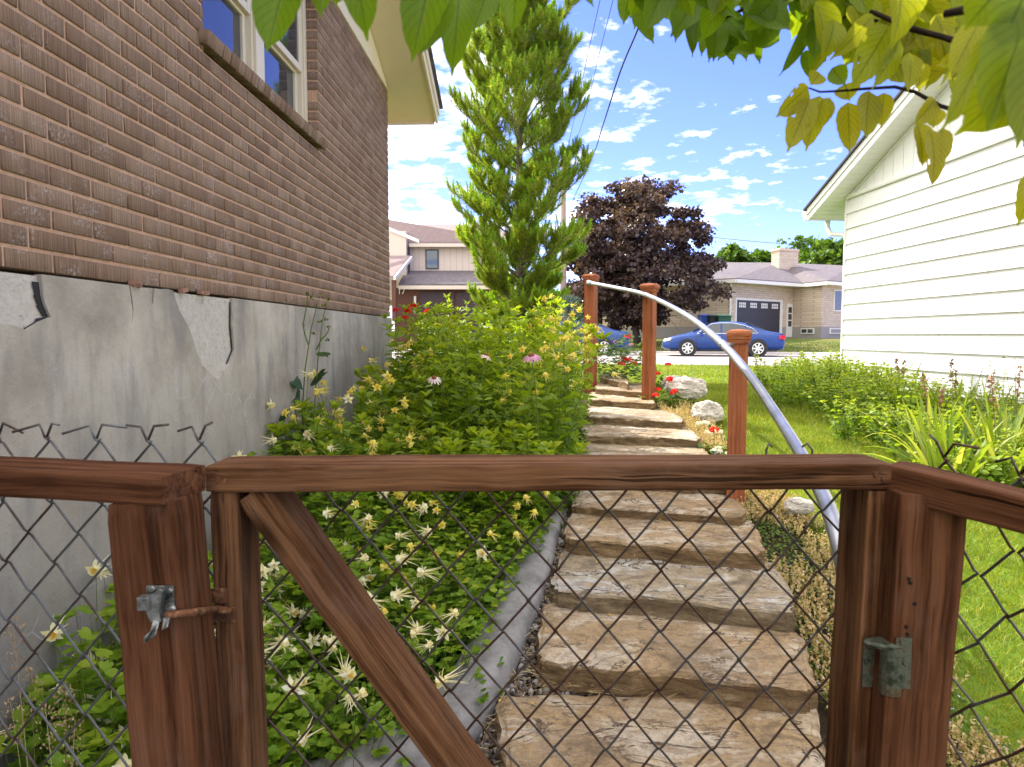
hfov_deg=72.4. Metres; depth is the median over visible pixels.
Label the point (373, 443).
columbine plant
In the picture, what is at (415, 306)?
red flower plant
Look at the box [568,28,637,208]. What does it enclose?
power cable
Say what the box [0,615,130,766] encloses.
columbine plant
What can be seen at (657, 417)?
stone step
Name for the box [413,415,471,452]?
leafy plant
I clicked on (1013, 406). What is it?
leafy weed
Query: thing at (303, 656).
columbine plant
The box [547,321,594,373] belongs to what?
leafy plant
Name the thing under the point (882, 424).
leafy weed
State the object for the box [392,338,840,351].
ground
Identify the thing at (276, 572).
columbine plant
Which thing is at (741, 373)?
handrail
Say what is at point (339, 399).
columbine plant
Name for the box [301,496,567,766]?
concrete edging
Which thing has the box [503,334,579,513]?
columbine plant
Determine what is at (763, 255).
broadleaf tree
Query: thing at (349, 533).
columbine plant
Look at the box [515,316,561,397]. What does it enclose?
columbine plant
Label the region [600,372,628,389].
stone step
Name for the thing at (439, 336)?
leafy plant
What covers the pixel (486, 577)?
columbine plant
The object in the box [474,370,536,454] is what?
leafy plant
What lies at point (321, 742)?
bed ground cover
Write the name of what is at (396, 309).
red flower plant
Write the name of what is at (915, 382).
leafy weed
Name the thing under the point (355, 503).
columbine plant
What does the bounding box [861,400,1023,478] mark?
iris clump
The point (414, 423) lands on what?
leafy plant
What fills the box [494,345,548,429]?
columbine plant
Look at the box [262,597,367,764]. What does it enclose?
columbine plant
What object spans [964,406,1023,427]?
leafy weed
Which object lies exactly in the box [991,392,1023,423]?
leafy weed
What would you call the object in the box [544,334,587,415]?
leafy plant
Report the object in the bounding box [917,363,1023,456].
iris clump
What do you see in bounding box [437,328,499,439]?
leafy plant
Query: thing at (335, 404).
leafy plant
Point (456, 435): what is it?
leafy plant
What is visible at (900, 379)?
leafy weed
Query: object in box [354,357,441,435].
leafy plant
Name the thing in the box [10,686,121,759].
columbine plant
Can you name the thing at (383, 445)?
leafy plant
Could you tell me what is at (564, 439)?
leafy plant
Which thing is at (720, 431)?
white flower clump
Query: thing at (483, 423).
leafy plant
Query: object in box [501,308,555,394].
leafy plant
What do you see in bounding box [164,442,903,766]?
gate
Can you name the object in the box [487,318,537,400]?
leafy plant
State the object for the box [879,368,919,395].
leafy weed
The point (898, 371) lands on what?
iris clump
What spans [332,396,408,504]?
columbine plant
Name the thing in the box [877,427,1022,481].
leafy weed
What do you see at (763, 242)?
power cable
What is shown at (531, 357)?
coneflower
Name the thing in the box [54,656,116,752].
columbine plant
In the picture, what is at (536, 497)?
leafy plant
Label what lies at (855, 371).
leafy weed
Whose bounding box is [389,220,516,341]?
suburban house
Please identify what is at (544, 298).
columbine plant
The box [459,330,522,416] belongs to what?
leafy plant
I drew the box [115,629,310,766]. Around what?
columbine plant
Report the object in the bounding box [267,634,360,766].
columbine plant
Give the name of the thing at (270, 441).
columbine plant
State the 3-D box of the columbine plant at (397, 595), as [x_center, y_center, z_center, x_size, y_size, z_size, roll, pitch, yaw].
[-0.299,0.969,2.685,0.649,0.533,0.626,-1,4,-17]
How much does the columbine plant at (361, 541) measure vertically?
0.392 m
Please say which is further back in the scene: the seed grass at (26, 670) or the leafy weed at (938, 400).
the leafy weed at (938, 400)
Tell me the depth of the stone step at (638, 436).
5.78 m
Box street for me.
[392,353,839,365]
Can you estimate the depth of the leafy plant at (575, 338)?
5.75 m
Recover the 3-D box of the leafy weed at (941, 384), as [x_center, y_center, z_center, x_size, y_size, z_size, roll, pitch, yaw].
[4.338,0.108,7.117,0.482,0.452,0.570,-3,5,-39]
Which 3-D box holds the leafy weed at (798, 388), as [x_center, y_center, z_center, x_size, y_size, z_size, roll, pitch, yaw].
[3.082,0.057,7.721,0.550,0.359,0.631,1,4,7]
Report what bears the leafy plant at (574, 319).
on the garden soil
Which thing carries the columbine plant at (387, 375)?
on the garden soil
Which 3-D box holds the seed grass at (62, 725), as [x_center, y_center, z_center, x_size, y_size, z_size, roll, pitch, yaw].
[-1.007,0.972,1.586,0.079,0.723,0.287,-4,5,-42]
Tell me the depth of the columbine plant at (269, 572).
2.91 m
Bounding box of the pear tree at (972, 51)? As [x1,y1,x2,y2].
[251,0,1023,225]
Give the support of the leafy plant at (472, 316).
on the garden soil
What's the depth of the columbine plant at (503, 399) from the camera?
4.27 m
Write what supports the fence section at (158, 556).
on the garden soil
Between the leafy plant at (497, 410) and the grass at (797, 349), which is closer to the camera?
the leafy plant at (497, 410)
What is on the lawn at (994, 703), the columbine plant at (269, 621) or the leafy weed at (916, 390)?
the leafy weed at (916, 390)
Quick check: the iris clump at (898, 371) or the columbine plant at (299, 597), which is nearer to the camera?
the columbine plant at (299, 597)
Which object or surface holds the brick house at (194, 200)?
on the ground at (814, 340)
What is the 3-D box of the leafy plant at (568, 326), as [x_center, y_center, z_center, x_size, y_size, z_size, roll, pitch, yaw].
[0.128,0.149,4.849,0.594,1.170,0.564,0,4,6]
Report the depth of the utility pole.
31.48 m
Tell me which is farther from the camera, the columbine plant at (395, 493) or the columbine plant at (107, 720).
the columbine plant at (395, 493)
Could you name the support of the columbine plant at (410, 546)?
on the garden soil
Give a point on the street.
(693, 360)
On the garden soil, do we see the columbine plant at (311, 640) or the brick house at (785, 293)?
the columbine plant at (311, 640)
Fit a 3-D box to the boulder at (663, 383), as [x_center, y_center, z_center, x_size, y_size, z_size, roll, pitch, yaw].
[1.910,0.004,8.327,0.267,0.207,0.275,-1,4,-13]
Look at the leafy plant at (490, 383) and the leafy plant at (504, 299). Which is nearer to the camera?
the leafy plant at (490, 383)
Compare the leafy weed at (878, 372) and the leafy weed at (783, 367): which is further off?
the leafy weed at (783, 367)
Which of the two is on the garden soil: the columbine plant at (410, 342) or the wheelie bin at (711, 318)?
the columbine plant at (410, 342)
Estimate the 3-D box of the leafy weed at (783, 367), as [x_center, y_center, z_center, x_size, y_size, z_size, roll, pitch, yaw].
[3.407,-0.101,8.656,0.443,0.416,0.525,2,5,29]
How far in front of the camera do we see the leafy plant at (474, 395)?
4.43 m
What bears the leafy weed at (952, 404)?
on the lawn at (994, 703)
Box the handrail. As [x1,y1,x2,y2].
[582,274,839,573]
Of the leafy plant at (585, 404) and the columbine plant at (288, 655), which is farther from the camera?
the leafy plant at (585, 404)
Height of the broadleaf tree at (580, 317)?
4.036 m
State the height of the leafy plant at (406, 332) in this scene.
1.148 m
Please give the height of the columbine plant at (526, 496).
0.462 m
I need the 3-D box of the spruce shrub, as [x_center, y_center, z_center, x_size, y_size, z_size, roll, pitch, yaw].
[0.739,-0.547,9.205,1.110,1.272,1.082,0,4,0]
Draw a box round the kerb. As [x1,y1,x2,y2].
[394,349,839,354]
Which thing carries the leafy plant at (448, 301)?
on the garden soil
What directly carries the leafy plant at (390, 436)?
on the garden soil
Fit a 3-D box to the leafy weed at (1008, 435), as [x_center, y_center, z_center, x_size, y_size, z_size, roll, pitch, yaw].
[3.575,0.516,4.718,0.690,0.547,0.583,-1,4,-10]
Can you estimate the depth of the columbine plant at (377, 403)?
5.00 m
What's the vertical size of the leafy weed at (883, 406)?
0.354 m
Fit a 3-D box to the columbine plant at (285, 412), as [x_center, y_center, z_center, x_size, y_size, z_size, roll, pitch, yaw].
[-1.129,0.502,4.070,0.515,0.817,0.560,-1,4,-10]
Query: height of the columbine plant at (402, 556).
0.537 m
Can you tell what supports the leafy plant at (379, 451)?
on the garden soil
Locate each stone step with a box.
[494,694,825,766]
[535,602,817,713]
[549,550,795,632]
[564,510,765,570]
[570,490,746,525]
[580,424,700,447]
[581,443,707,454]
[585,404,683,428]
[588,392,655,409]
[595,382,641,397]
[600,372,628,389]
[636,490,725,494]
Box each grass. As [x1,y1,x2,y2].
[1,616,43,766]
[35,681,84,766]
[615,340,839,351]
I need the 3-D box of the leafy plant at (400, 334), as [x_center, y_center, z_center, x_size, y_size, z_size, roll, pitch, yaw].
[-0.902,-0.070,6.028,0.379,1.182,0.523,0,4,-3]
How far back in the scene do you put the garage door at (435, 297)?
42.85 m
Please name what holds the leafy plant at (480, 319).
on the garden soil
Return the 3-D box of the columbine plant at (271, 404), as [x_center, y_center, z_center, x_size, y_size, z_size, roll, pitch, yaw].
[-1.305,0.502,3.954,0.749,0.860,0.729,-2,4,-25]
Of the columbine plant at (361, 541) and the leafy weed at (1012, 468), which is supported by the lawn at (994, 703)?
the leafy weed at (1012, 468)
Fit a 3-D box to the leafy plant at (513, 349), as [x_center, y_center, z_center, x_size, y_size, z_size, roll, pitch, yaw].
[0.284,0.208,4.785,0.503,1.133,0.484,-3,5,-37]
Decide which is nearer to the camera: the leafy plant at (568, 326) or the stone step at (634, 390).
the leafy plant at (568, 326)
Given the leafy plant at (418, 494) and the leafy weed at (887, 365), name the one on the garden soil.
the leafy plant at (418, 494)
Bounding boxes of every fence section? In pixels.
[0,421,225,766]
[865,434,1023,766]
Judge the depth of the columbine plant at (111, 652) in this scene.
1.99 m
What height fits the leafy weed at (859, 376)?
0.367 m
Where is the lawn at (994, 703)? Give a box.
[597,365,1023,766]
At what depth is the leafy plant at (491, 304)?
6.29 m
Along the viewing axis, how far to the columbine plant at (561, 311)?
6.61 m
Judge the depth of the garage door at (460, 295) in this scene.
42.87 m
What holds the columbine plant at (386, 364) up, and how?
on the garden soil
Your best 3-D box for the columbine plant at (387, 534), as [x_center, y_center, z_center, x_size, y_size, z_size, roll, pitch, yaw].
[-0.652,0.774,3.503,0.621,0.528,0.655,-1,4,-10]
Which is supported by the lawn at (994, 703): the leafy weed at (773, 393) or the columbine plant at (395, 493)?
the leafy weed at (773, 393)
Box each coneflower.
[420,375,440,513]
[468,353,493,453]
[524,353,542,447]
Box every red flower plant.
[392,308,411,370]
[409,303,436,334]
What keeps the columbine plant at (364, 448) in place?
on the garden soil
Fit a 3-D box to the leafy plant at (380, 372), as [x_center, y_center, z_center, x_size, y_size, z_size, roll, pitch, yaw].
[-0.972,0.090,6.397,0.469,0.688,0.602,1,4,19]
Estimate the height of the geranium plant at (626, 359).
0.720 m
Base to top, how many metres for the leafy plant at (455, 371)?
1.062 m
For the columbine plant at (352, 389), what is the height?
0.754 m
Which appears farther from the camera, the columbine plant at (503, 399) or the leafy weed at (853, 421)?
the leafy weed at (853, 421)
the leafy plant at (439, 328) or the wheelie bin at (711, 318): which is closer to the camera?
the leafy plant at (439, 328)
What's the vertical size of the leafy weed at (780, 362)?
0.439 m
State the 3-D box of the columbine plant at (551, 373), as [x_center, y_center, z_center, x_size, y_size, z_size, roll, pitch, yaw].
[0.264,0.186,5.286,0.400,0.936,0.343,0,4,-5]
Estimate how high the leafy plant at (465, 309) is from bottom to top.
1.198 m
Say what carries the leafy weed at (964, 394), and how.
on the lawn at (994, 703)
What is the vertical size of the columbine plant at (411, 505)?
0.547 m
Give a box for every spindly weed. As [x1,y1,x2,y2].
[895,353,929,389]
[948,357,1023,419]
[970,356,1016,420]
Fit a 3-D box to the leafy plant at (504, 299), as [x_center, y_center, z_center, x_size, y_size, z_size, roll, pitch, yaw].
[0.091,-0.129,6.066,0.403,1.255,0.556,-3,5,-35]
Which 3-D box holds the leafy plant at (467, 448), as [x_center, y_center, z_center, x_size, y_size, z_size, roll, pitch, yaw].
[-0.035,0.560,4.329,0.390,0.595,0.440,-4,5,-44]
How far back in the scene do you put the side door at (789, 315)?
43.04 m
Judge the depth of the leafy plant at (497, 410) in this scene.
4.87 m
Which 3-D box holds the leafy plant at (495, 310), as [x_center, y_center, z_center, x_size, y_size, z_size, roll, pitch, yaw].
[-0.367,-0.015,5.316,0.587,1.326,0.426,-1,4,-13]
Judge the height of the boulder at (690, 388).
0.278 m
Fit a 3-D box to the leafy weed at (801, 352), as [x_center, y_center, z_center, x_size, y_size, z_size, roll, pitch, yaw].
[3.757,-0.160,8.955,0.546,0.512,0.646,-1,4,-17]
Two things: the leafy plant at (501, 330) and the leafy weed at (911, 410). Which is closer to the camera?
the leafy plant at (501, 330)
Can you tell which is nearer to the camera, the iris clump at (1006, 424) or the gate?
the gate
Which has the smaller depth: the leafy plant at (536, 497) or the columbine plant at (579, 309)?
the leafy plant at (536, 497)
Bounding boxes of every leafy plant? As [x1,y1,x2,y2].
[265,412,369,505]
[276,399,373,455]
[317,372,419,454]
[342,412,437,454]
[345,440,412,503]
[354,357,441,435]
[359,407,459,507]
[363,368,403,425]
[369,421,466,514]
[378,359,411,404]
[380,302,422,372]
[381,318,445,426]
[385,307,425,395]
[390,378,417,423]
[394,349,436,398]
[396,398,446,442]
[396,491,452,531]
[401,309,466,398]
[403,319,492,438]
[404,313,436,362]
[410,343,466,419]
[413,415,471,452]
[414,305,471,398]
[415,313,479,410]
[416,302,460,341]
[416,312,500,424]
[416,361,473,453]
[417,323,496,430]
[420,293,454,352]
[424,324,482,384]
[425,415,481,440]
[426,295,501,394]
[426,426,484,512]
[428,417,499,454]
[430,329,494,452]
[433,426,558,534]
[435,430,533,552]
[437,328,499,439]
[441,301,500,380]
[445,314,501,405]
[445,401,519,454]
[446,340,497,450]
[447,309,508,407]
[449,357,525,448]
[453,299,489,352]
[454,352,512,438]
[455,329,506,374]
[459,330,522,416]
[464,428,526,492]
[468,326,535,428]
[468,406,504,436]
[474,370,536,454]
[476,310,537,383]
[476,420,590,526]
[484,309,562,424]
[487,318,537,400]
[489,321,572,434]
[491,427,562,533]
[492,296,552,405]
[493,341,542,402]
[494,321,532,415]
[499,310,560,378]
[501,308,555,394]
[508,302,569,341]
[508,331,588,454]
[510,325,612,508]
[511,295,545,372]
[515,327,547,394]
[515,349,560,454]
[517,399,558,425]
[518,351,564,411]
[527,444,564,498]
[532,411,577,454]
[533,327,574,424]
[537,340,605,452]
[540,297,589,397]
[544,319,569,396]
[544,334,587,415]
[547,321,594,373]
[549,317,586,373]
[551,332,582,427]
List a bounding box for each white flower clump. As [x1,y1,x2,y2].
[690,420,719,433]
[703,429,726,442]
[709,446,726,453]
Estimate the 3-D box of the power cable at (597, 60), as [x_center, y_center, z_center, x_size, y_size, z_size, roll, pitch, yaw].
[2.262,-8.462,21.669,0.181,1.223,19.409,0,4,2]
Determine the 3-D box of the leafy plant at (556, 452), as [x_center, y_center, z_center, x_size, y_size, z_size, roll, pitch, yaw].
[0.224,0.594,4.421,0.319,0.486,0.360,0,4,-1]
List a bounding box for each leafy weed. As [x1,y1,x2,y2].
[748,354,779,383]
[753,366,799,406]
[755,366,784,387]
[756,357,818,380]
[761,366,832,398]
[765,359,804,386]
[772,373,821,402]
[777,351,840,374]
[778,354,834,391]
[779,351,826,379]
[779,365,842,403]
[781,380,836,409]
[785,358,823,384]
[795,375,856,414]
[798,359,871,395]
[801,392,890,444]
[802,354,865,397]
[803,356,852,392]
[810,350,861,378]
[814,369,872,409]
[817,385,886,412]
[819,354,885,400]
[820,400,888,431]
[832,378,897,418]
[833,362,911,394]
[833,364,882,380]
[836,370,883,390]
[839,391,911,428]
[843,367,912,415]
[847,367,902,400]
[854,404,970,462]
[855,364,919,390]
[856,372,943,431]
[856,407,926,438]
[859,380,946,415]
[869,366,924,395]
[870,403,953,447]
[873,368,933,401]
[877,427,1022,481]
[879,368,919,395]
[879,377,935,393]
[880,382,951,414]
[890,404,955,425]
[901,373,963,409]
[902,386,977,412]
[905,389,999,424]
[921,406,998,458]
[924,393,978,413]
[925,407,1023,469]
[945,383,1020,420]
[954,384,1014,418]
[955,439,1023,484]
[957,407,1012,438]
[958,383,1023,426]
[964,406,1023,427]
[981,439,1023,488]
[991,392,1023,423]
[994,433,1023,467]
[997,399,1023,422]
[1001,427,1023,471]
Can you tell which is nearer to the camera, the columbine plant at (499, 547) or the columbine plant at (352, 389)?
the columbine plant at (499, 547)
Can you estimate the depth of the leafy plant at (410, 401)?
4.76 m
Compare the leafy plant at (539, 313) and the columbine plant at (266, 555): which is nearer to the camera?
the columbine plant at (266, 555)
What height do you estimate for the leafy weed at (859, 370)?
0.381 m
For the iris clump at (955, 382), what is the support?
on the lawn at (994, 703)
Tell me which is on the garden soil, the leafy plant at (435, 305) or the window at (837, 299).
the leafy plant at (435, 305)
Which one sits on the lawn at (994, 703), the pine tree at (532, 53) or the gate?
the pine tree at (532, 53)
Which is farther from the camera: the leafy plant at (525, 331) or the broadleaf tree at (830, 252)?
the broadleaf tree at (830, 252)
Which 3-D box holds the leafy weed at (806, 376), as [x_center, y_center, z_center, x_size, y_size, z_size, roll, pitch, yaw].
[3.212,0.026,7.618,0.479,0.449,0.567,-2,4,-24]
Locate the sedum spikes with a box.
[656,398,1023,766]
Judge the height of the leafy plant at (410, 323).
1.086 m
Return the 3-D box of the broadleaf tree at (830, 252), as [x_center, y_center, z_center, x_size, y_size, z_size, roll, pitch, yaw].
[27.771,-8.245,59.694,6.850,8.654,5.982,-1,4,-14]
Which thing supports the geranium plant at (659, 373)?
on the lawn at (994, 703)
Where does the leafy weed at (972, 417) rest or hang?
on the lawn at (994, 703)
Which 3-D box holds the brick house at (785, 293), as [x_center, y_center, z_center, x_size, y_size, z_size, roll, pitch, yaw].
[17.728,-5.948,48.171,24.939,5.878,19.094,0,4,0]
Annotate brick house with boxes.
[0,0,442,766]
[603,248,842,337]
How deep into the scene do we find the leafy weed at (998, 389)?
6.29 m
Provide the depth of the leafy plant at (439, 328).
4.87 m
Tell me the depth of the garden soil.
3.42 m
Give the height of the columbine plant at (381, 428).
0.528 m
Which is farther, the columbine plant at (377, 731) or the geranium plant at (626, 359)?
the geranium plant at (626, 359)
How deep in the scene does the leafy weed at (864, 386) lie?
6.60 m
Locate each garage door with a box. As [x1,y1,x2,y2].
[420,292,453,340]
[457,292,489,340]
[737,300,779,332]
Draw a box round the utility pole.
[560,166,565,321]
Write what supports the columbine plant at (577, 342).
on the garden soil
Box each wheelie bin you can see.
[697,314,707,324]
[707,314,715,323]
[716,314,731,321]
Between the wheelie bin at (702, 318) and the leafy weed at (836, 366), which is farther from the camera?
the wheelie bin at (702, 318)
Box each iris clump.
[853,357,954,406]
[860,373,1003,463]
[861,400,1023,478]
[905,359,1019,435]
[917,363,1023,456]
[920,372,1023,487]
[983,438,1023,480]
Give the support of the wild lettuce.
on the garden soil
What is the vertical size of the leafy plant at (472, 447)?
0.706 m
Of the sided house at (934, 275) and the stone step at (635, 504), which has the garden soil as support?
the stone step at (635, 504)
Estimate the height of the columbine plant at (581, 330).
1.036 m
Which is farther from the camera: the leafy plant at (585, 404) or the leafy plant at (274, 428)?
the leafy plant at (585, 404)
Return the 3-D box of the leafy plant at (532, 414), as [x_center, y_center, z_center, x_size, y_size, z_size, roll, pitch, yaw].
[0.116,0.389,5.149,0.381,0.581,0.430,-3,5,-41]
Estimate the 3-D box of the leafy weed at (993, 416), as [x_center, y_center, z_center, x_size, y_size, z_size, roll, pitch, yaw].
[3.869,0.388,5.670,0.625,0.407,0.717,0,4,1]
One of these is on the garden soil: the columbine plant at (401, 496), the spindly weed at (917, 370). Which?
the columbine plant at (401, 496)
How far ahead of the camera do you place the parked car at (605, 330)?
29.24 m
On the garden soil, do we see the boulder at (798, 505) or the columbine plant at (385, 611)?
the columbine plant at (385, 611)
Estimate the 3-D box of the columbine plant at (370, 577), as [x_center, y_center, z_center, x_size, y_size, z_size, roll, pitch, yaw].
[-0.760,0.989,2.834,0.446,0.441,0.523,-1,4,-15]
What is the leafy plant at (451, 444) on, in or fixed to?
on the garden soil
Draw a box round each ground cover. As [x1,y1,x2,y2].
[84,396,581,766]
[659,406,1023,766]
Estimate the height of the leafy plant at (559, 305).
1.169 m
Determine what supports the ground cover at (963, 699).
on the garden soil
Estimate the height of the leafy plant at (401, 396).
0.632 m
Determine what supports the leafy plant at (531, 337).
on the garden soil
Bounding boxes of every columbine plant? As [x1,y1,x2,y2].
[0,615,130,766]
[0,689,94,763]
[2,555,130,766]
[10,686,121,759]
[49,648,273,755]
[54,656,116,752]
[86,581,288,727]
[95,548,215,671]
[102,635,290,766]
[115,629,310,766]
[208,502,308,653]
[208,542,282,652]
[210,558,318,736]
[214,585,300,678]
[232,435,325,576]
[261,399,340,511]
[262,570,288,604]
[262,591,315,654]
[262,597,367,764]
[263,506,388,688]
[264,582,348,676]
[264,589,333,723]
[264,589,366,738]
[265,653,279,724]
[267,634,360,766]
[269,624,340,687]
[273,559,375,688]
[273,590,466,766]
[277,617,436,750]
[281,404,360,518]
[283,492,396,625]
[288,515,441,693]
[289,369,358,451]
[291,421,424,531]
[295,393,395,518]
[296,443,385,570]
[297,542,415,631]
[299,544,369,589]
[300,576,429,713]
[302,441,378,536]
[304,424,371,452]
[308,369,373,452]
[313,370,394,512]
[315,491,415,555]
[321,379,373,431]
[330,497,396,576]
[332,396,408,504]
[334,396,343,422]
[336,399,424,451]
[339,492,433,581]
[340,501,437,620]
[344,385,375,447]
[345,493,395,539]
[348,500,471,588]
[349,425,427,448]
[351,603,460,687]
[354,545,504,716]
[357,454,455,550]
[360,491,460,565]
[361,337,420,392]
[361,409,429,452]
[361,498,466,607]
[364,395,418,452]
[364,500,485,660]
[369,347,434,425]
[375,352,420,417]
[376,491,472,549]
[382,338,401,402]
[391,530,503,668]
[398,531,523,635]
[413,491,518,570]
[416,494,533,589]
[421,491,512,548]
[421,506,520,607]
[445,497,543,566]
[461,509,549,581]
[492,491,549,552]
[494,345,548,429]
[500,373,546,507]
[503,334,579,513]
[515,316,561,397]
[539,295,588,438]
[539,347,574,395]
[540,331,581,444]
[546,294,595,429]
[547,314,620,497]
[551,328,584,440]
[556,327,590,451]
[558,336,588,454]
[559,308,597,373]
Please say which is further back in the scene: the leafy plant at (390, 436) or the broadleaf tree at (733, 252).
the broadleaf tree at (733, 252)
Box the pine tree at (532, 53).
[443,0,595,337]
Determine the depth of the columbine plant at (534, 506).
3.83 m
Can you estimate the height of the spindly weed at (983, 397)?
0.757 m
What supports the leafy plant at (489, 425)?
on the garden soil
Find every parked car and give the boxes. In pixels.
[558,321,631,354]
[662,321,784,356]
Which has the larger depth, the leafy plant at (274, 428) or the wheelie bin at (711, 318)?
the wheelie bin at (711, 318)
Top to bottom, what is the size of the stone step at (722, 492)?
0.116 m
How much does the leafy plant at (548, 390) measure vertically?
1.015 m
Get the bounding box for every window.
[201,0,307,121]
[407,247,409,272]
[425,250,438,268]
[801,328,813,333]
[829,328,840,333]
[833,290,841,311]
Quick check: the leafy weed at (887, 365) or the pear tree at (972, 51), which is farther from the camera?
the leafy weed at (887, 365)
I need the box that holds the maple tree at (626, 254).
[557,174,735,344]
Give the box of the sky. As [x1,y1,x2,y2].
[387,0,904,330]
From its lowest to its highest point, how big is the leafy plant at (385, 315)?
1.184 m
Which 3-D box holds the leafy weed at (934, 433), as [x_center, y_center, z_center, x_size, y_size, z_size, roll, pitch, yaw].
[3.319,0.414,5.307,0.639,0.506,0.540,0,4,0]
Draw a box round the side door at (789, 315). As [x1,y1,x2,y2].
[786,304,792,336]
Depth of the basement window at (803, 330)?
42.22 m
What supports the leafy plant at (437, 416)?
on the garden soil
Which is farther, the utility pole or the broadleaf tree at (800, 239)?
the broadleaf tree at (800, 239)
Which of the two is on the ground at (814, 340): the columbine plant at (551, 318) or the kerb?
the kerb
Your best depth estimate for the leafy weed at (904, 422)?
5.80 m
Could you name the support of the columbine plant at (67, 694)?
on the garden soil
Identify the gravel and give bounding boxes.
[476,501,596,766]
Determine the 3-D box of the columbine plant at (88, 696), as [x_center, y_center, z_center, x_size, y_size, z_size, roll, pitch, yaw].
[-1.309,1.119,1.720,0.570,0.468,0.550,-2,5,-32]
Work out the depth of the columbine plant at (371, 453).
3.79 m
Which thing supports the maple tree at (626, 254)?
on the ground at (814, 340)
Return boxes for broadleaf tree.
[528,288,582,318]
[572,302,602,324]
[715,241,757,261]
[752,248,770,262]
[769,234,819,263]
[799,236,843,264]
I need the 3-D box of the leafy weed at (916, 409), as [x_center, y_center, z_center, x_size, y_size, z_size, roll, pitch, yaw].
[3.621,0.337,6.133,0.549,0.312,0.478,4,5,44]
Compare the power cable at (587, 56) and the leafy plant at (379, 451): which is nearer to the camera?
the leafy plant at (379, 451)
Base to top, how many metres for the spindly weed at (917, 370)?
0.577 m
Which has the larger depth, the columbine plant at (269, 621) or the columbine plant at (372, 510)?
the columbine plant at (372, 510)
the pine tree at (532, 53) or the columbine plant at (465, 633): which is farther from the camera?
the pine tree at (532, 53)
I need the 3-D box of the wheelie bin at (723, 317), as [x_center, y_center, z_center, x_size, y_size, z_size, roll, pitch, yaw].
[11.334,-3.021,37.670,0.736,1.388,0.897,0,4,0]
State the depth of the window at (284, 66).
4.24 m
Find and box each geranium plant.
[597,331,656,382]
[597,340,641,379]
[637,376,686,406]
[656,362,670,386]
[697,426,726,453]
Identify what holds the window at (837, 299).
in the brick house at (785, 293)
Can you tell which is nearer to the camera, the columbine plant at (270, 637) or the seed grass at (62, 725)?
the seed grass at (62, 725)
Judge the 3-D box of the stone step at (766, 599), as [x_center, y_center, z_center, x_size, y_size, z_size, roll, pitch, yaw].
[0.754,0.992,3.437,1.149,0.128,0.707,1,4,14]
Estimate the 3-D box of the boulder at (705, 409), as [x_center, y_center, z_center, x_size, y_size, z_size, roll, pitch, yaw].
[1.827,0.274,6.536,0.386,0.247,0.256,-2,4,-25]
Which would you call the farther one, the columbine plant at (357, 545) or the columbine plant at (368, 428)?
the columbine plant at (368, 428)
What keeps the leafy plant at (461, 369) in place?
on the garden soil
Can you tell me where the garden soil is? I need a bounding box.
[309,389,994,766]
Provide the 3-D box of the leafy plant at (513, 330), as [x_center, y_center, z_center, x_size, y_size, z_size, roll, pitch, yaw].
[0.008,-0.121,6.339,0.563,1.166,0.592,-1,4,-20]
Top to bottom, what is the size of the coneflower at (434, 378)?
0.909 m
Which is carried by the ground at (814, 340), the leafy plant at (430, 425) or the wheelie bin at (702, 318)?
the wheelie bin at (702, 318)
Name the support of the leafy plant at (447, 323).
on the garden soil
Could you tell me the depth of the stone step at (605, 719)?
2.38 m
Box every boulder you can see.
[661,375,680,388]
[663,375,707,400]
[691,400,724,422]
[783,497,814,514]
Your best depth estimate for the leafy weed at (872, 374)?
6.87 m
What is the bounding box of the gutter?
[392,352,835,356]
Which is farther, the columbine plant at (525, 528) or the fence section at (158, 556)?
the columbine plant at (525, 528)
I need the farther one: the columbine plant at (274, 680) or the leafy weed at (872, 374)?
the leafy weed at (872, 374)
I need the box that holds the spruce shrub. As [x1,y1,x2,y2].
[546,294,605,373]
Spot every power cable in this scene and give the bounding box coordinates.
[568,0,599,144]
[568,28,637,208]
[577,0,612,137]
[714,237,815,245]
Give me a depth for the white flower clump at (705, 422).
6.18 m
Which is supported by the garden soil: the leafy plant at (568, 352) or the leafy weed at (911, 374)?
the leafy plant at (568, 352)
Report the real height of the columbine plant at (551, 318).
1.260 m
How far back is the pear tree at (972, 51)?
0.60 m
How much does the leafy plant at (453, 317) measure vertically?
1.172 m
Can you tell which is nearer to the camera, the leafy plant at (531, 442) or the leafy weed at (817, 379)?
the leafy plant at (531, 442)
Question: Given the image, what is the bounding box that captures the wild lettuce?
[279,291,330,442]
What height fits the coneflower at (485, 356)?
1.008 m
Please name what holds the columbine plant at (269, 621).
on the garden soil
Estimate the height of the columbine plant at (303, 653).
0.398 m
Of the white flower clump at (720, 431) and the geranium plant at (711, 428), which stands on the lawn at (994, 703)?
the geranium plant at (711, 428)
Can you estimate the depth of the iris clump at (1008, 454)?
4.46 m
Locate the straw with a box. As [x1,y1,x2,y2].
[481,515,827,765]
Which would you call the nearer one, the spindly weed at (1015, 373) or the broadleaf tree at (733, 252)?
the spindly weed at (1015, 373)
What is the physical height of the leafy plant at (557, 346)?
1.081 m
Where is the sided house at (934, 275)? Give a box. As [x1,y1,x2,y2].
[802,74,1023,417]
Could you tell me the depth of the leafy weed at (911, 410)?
6.09 m
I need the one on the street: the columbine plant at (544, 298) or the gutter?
the gutter
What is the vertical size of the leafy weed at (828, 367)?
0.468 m
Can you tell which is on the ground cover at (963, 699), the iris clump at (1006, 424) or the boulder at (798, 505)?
the boulder at (798, 505)
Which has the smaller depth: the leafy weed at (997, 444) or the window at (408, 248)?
the leafy weed at (997, 444)
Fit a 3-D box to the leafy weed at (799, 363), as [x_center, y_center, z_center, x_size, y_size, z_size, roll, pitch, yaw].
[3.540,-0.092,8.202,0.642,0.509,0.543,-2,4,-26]

